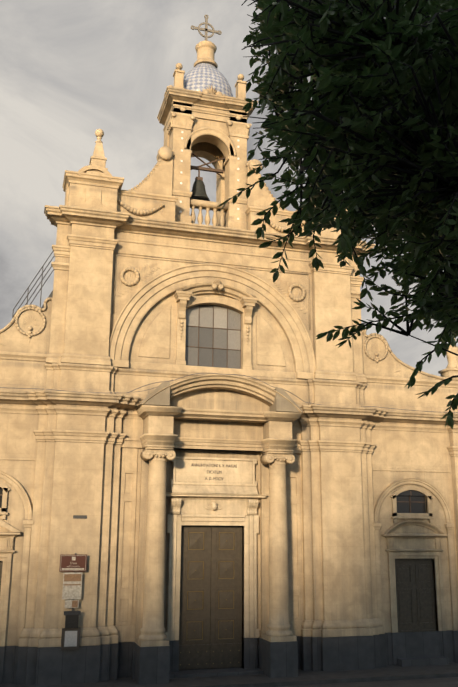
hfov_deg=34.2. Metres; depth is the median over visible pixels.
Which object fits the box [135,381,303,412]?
portal pediment roof slabs
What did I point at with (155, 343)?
window surround
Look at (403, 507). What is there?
bay window glass
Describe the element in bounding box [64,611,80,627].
mailbox
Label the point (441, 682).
ground
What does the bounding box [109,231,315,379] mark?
facade upper wall
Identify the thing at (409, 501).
bay window bars
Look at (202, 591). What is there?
panel molding
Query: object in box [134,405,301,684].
portal columns
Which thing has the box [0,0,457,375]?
sky
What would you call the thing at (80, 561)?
brown sign post
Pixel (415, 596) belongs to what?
bay doors
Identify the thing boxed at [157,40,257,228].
bell tower masonry
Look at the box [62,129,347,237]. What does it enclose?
crown attic and scrolls
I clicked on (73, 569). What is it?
brown signpost markings
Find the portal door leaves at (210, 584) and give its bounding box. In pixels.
[178,525,241,669]
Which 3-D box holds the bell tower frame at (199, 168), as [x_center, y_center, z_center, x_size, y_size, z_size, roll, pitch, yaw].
[-1.089,-7.658,32.875,1.752,1.279,0.963,4,-14,-15]
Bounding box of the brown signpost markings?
[60,555,85,570]
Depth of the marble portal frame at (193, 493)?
27.10 m
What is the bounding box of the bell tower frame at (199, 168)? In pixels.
[190,153,225,180]
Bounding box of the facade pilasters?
[16,390,387,685]
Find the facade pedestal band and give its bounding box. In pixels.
[44,363,366,406]
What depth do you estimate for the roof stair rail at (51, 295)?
29.04 m
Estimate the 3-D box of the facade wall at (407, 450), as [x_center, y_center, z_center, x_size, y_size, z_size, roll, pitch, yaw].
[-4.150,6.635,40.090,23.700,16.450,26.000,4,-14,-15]
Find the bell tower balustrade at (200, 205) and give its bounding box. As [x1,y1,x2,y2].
[190,199,227,226]
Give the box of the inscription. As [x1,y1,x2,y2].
[191,463,236,467]
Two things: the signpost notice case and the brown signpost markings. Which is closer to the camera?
the signpost notice case
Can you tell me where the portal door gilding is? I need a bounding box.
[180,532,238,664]
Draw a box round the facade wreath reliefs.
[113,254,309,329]
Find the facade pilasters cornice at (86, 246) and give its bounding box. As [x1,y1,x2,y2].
[44,205,374,382]
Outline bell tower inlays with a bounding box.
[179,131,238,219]
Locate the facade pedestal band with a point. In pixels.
(88, 378)
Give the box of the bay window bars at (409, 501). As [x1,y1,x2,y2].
[0,490,425,512]
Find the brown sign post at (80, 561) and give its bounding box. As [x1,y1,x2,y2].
[59,554,86,571]
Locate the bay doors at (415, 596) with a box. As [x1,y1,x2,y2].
[0,559,436,631]
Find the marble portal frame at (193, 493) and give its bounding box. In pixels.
[164,456,266,678]
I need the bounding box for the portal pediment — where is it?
[138,374,301,451]
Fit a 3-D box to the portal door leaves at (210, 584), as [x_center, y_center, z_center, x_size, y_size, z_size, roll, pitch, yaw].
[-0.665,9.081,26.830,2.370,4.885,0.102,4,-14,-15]
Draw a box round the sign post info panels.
[62,572,81,607]
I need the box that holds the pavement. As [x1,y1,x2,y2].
[0,662,457,686]
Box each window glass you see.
[0,487,425,512]
[185,305,240,368]
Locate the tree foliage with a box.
[217,0,457,428]
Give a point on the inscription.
(216, 465)
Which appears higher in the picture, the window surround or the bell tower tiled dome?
the bell tower tiled dome
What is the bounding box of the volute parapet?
[0,297,457,412]
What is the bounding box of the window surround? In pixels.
[138,278,285,369]
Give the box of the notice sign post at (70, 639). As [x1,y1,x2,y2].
[64,631,76,646]
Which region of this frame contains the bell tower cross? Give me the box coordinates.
[191,14,221,40]
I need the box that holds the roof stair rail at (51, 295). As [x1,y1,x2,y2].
[12,251,54,317]
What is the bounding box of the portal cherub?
[204,502,222,509]
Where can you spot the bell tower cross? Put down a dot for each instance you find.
(206, 30)
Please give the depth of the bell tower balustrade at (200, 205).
31.55 m
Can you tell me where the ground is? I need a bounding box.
[275,677,457,686]
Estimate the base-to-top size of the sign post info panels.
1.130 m
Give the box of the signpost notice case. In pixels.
[61,627,80,649]
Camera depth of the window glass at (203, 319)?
29.26 m
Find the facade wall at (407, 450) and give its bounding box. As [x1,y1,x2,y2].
[0,413,457,677]
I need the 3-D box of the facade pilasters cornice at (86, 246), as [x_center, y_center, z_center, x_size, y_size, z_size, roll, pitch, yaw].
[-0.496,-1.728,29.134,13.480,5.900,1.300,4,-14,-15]
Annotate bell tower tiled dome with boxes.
[183,63,232,96]
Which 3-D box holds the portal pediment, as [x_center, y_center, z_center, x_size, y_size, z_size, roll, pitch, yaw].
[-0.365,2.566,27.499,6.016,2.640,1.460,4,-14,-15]
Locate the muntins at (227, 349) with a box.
[185,305,240,368]
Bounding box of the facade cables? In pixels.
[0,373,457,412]
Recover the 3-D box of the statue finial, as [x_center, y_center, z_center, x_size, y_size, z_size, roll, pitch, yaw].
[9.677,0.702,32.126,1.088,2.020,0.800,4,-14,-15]
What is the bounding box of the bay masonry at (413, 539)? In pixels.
[0,412,457,683]
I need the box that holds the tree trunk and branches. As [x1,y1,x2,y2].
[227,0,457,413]
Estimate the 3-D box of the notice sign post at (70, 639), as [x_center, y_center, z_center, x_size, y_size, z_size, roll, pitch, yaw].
[-5.175,9.661,24.361,0.400,0.480,0.004,4,-14,-15]
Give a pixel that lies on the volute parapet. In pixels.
(25, 341)
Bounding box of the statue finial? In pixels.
[438,338,457,380]
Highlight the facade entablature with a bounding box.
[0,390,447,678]
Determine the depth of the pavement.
25.23 m
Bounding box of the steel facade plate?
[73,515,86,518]

